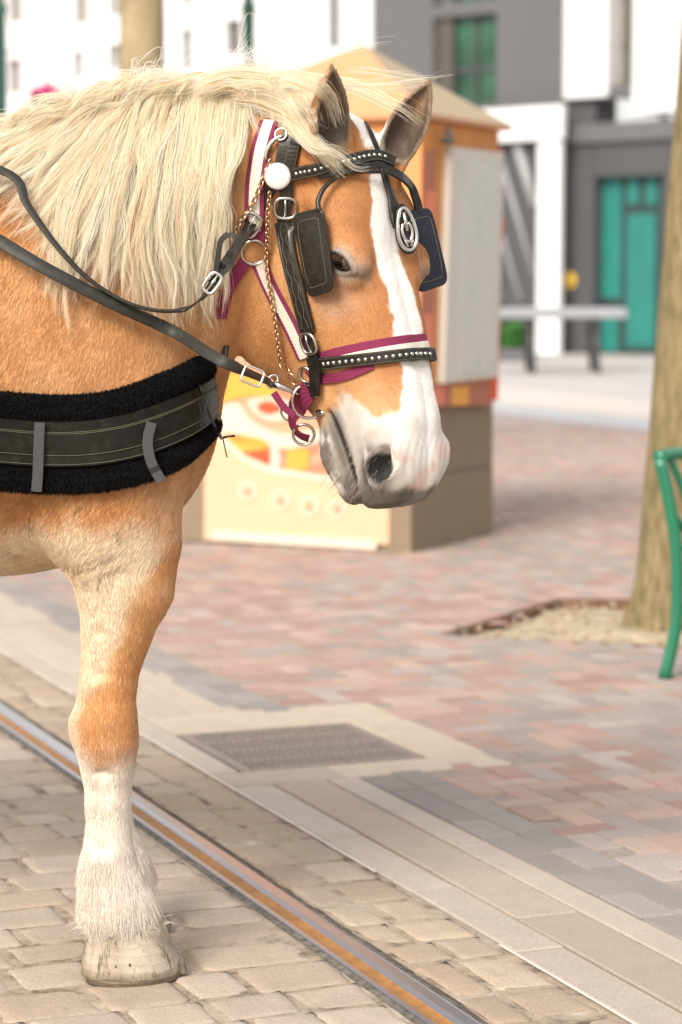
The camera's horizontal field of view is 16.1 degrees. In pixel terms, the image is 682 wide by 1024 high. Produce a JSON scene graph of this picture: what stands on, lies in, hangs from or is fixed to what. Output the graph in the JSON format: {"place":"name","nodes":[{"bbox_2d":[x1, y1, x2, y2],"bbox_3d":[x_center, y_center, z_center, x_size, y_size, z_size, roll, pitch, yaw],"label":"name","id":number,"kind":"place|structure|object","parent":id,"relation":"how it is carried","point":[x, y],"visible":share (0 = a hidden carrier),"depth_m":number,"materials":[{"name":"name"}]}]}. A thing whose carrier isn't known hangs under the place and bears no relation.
{"place":"outdoors","nodes":[
{"label":"outdoors","id":0,"kind":"place"},
{"bbox_2d":[0,653,631,1023],"bbox_3d":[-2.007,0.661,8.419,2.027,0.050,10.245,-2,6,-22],"label":"sett paving","id":1,"kind":"structure","parent":0,"point":[162,1003],"depth_m":5.41,"materials":[{"name":"stone"}]},
{"bbox_2d":[0,12,450,987],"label":"horse","id":2,"kind":"object","parent":1,"relation":"on","point":[136,186],"visible":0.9,"depth_m":4.88},
{"bbox_2d":[0,356,234,496],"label":"breast collar","id":3,"kind":"object","parent":2,"relation":"attached to","point":[158,427],"visible":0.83,"depth_m":4.78,"materials":[{"name":"black leather"}]},
{"bbox_2d":[216,119,429,445],"bbox_3d":[0.011,-0.468,4.981,0.377,0.668,0.410,5,7,40],"label":"halter","id":4,"kind":"object","parent":2,"relation":"attached to","point":[303,400],"visible":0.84,"depth_m":4.90,"materials":[{"name":"fabric"}]},
{"bbox_2d":[201,121,446,419],"bbox_3d":[-0.034,-0.486,4.875,0.568,0.609,0.304,-4,7,-39],"label":"bridle","id":5,"kind":"object","parent":2,"relation":"on","point":[282,173],"visible":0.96,"depth_m":4.88,"materials":[{"name":"leather"}]},
{"bbox_2d":[0,166,299,394],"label":"reins","id":6,"kind":"object","parent":5,"relation":"attached to","point":[103,296],"visible":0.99,"depth_m":4.76,"materials":[{"name":"leather"}]},
{"bbox_2d":[0,703,480,1023],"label":"tram rail","id":7,"kind":"object","parent":1,"relation":"in","point":[416,998],"visible":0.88,"depth_m":5.62,"materials":[{"name":"metal"}]},
{"bbox_2d":[0,700,488,1023],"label":"tar joint","id":8,"kind":"object","parent":1,"relation":"on","point":[398,1008],"visible":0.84,"depth_m":5.60,"materials":[{"name":"black asphalt"}]},
{"bbox_2d":[0,651,636,1023],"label":"mortar line","id":9,"kind":"object","parent":1,"relation":"on","point":[559,979],"visible":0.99,"depth_m":6.15,"materials":[{"name":"grey concrete"}]},
{"bbox_2d":[0,413,681,940],"bbox_3d":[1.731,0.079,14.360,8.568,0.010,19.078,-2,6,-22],"label":"brick pavement","id":10,"kind":"structure","parent":0,"point":[568,510],"depth_m":9.32,"materials":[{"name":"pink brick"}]},
{"bbox_2d":[0,0,6,122],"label":"lamp post","id":11,"kind":"object","parent":10,"relation":"on","point":[3,89],"visible":0.2,"depth_m":19.71,"materials":[{"name":"teal metal"}]},
{"bbox_2d":[6,50,63,109],"bbox_3d":[-2.494,-3.509,19.794,0.506,0.537,0.313,2,6,23],"label":"flower basket","id":12,"kind":"object","parent":11,"relation":"hanging from","point":[46,87],"visible":0.41,"depth_m":19.72,"materials":[{"name":"pink metal"}]},
{"bbox_2d":[120,0,164,79],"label":"street tree","id":13,"kind":"object","parent":10,"relation":"on","point":[141,29],"visible":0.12,"depth_m":16.64,"materials":[{"name":"beige plant"}]},
{"bbox_2d":[241,0,255,67],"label":"lamp post","id":14,"kind":"object","parent":10,"relation":"on","point":[248,6],"visible":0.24,"depth_m":19.68,"materials":[{"name":"teal metal"}]},
{"bbox_2d":[177,722,424,771],"bbox_3d":[-0.135,0.749,7.527,0.587,0.043,0.626,-2,6,-22],"label":"drain grate","id":15,"kind":"object","parent":10,"relation":"on","point":[250,750],"visible":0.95,"depth_m":7.51,"materials":[{"name":"metal"}]},
{"bbox_2d":[182,44,511,552],"bbox_3d":[0.044,-1.210,13.531,1.550,2.758,1.238,3,6,26],"label":"kiosk","id":16,"kind":"object","parent":10,"relation":"on","point":[261,483],"visible":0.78,"depth_m":13.19,"materials":[{"name":"cream paint"},{"name":"orange paint"},{"name":"dark metal"}]},
{"bbox_2d":[653,447,681,679],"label":"bench","id":17,"kind":"object","parent":10,"relation":"on","point":[662,458],"visible":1,"depth_m":8.75,"materials":[{"name":"green metal"}]},
{"bbox_2d":[317,372,648,704],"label":"ground","id":18,"kind":"structure","parent":0,"point":[573,411],"depth_m":28.21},
{"bbox_2d":[0,592,681,1023],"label":"gutter paving","id":19,"kind":"structure","parent":18,"relation":"on","point":[628,966],"depth_m":6.27,"materials":[{"name":"grey stone"}]},
{"bbox_2d":[441,599,681,654],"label":"pit edging","id":20,"kind":"object","parent":18,"relation":"on","point":[549,605],"visible":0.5,"depth_m":10.60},
{"bbox_2d":[478,608,681,646],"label":"pit soil","id":21,"kind":"structure","parent":18,"relation":"on","point":[600,619],"depth_m":10.14,"materials":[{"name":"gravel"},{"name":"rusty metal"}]},
{"bbox_2d":[474,602,665,645],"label":"wood chips","id":22,"kind":"object","parent":21,"relation":"on","point":[581,614],"visible":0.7,"depth_m":10.34,"materials":[{"name":"beige wood"}]},
{"bbox_2d":[620,26,681,631],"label":"street tree","id":23,"kind":"object","parent":21,"relation":"on","point":[648,607],"visible":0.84,"depth_m":9.91,"materials":[{"name":"brown plant"}]},
{"bbox_2d":[444,2,674,121],"label":"sky","id":24,"kind":"structure","parent":0,"point":[624,106],"materials":[{"name":"white"}]},
{"bbox_2d":[493,413,647,432],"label":"curb","id":25,"kind":"structure","parent":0,"point":[502,419],"depth_m":24.90,"materials":[{"name":"grey concrete"}]},
{"bbox_2d":[493,353,654,430],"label":"pavement","id":26,"kind":"structure","parent":0,"point":[614,397],"depth_m":32.17,"materials":[{"name":"concrete"}]},
{"bbox_2d":[4,0,372,116],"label":"white building","id":27,"kind":"structure","parent":26,"relation":"on","point":[75,39],"depth_m":56.53,"materials":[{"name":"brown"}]},
{"bbox_2d":[15,60,20,92],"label":"window","id":28,"kind":"structure","parent":27,"relation":"in","point":[17,62],"depth_m":60.94,"materials":[{"name":"white"}]},
{"bbox_2d":[15,0,21,22],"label":"window","id":29,"kind":"structure","parent":27,"relation":"in","point":[18,6],"depth_m":60.75,"materials":[{"name":"white"}]},
{"bbox_2d":[80,52,82,77],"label":"window","id":30,"kind":"structure","parent":27,"relation":"in","point":[81,66],"depth_m":59.25,"materials":[{"name":"white"}]},
{"bbox_2d":[81,0,86,23],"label":"window","id":31,"kind":"structure","parent":27,"relation":"in","point":[83,2],"depth_m":59.03,"materials":[{"name":"white"}]},
{"bbox_2d":[116,0,119,14],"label":"window","id":32,"kind":"structure","parent":27,"relation":"in","point":[117,1],"depth_m":58.17,"materials":[{"name":"white"}]},
{"bbox_2d":[116,45,119,68],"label":"window","id":33,"kind":"structure","parent":27,"relation":"in","point":[117,47],"depth_m":58.30,"materials":[{"name":"brown"}]},
{"bbox_2d":[189,30,190,68],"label":"window","id":34,"kind":"structure","parent":27,"relation":"in","point":[189,30],"depth_m":56.55,"materials":[{"name":"grey"}]},
{"bbox_2d":[232,21,239,55],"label":"window","id":35,"kind":"structure","parent":27,"relation":"in","point":[235,24],"depth_m":55.48,"materials":[{"name":"grey"}]},
{"bbox_2d":[334,0,338,47],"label":"window","id":36,"kind":"structure","parent":27,"relation":"in","point":[336,2],"depth_m":53.28,"materials":[{"name":"grey"}]},
{"bbox_2d":[499,321,535,361],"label":"shrub","id":37,"kind":"object","parent":26,"relation":"on","point":[511,349],"visible":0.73,"depth_m":43.69,"materials":[{"name":"green plant"}]},
{"bbox_2d":[482,104,565,353],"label":"white portal","id":38,"kind":"object","parent":26,"relation":"on","point":[532,244],"visible":0.34,"depth_m":48.49,"materials":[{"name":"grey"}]},
{"bbox_2d":[373,0,681,354],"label":"grey building","id":39,"kind":"structure","parent":26,"relation":"on","point":[588,63],"depth_m":48.19,"materials":[{"name":"grey paint"}]},
{"bbox_2d":[453,0,476,2],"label":"window","id":40,"kind":"structure","parent":39,"relation":"in","point":[457,1],"depth_m":50.78,"materials":[{"name":"green glass"}]},
{"bbox_2d":[455,14,496,104],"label":"window","id":41,"kind":"structure","parent":39,"relation":"in","point":[476,70],"depth_m":50.60,"materials":[{"name":"green glass"}]},
{"bbox_2d":[563,271,576,288],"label":"round sign","id":42,"kind":"object","parent":39,"relation":"attached to","point":[569,280],"visible":0.87,"depth_m":48.61,"materials":[{"name":"yellow"}]},
{"bbox_2d":[619,47,624,84],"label":"window","id":43,"kind":"structure","parent":39,"relation":"in","point":[621,49],"depth_m":47.62,"materials":[{"name":"grey"}]},
{"bbox_2d":[619,0,625,45],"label":"window","id":44,"kind":"structure","parent":39,"relation":"in","point":[622,4],"depth_m":47.55,"materials":[{"name":"grey"}]},
{"bbox_2d":[601,175,666,354],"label":"door","id":45,"kind":"structure","parent":39,"relation":"in","point":[632,213],"depth_m":47.91,"materials":[{"name":"teal"}]},
{"bbox_2d":[499,307,626,373],"bbox_3d":[3.366,-2.734,38.514,2.254,1.036,1.100,0,5,0],"label":"bench","id":46,"kind":"object","parent":26,"relation":"on","point":[567,312],"visible":0.79,"depth_m":37.93,"materials":[{"name":"grey metal"}]}
]}

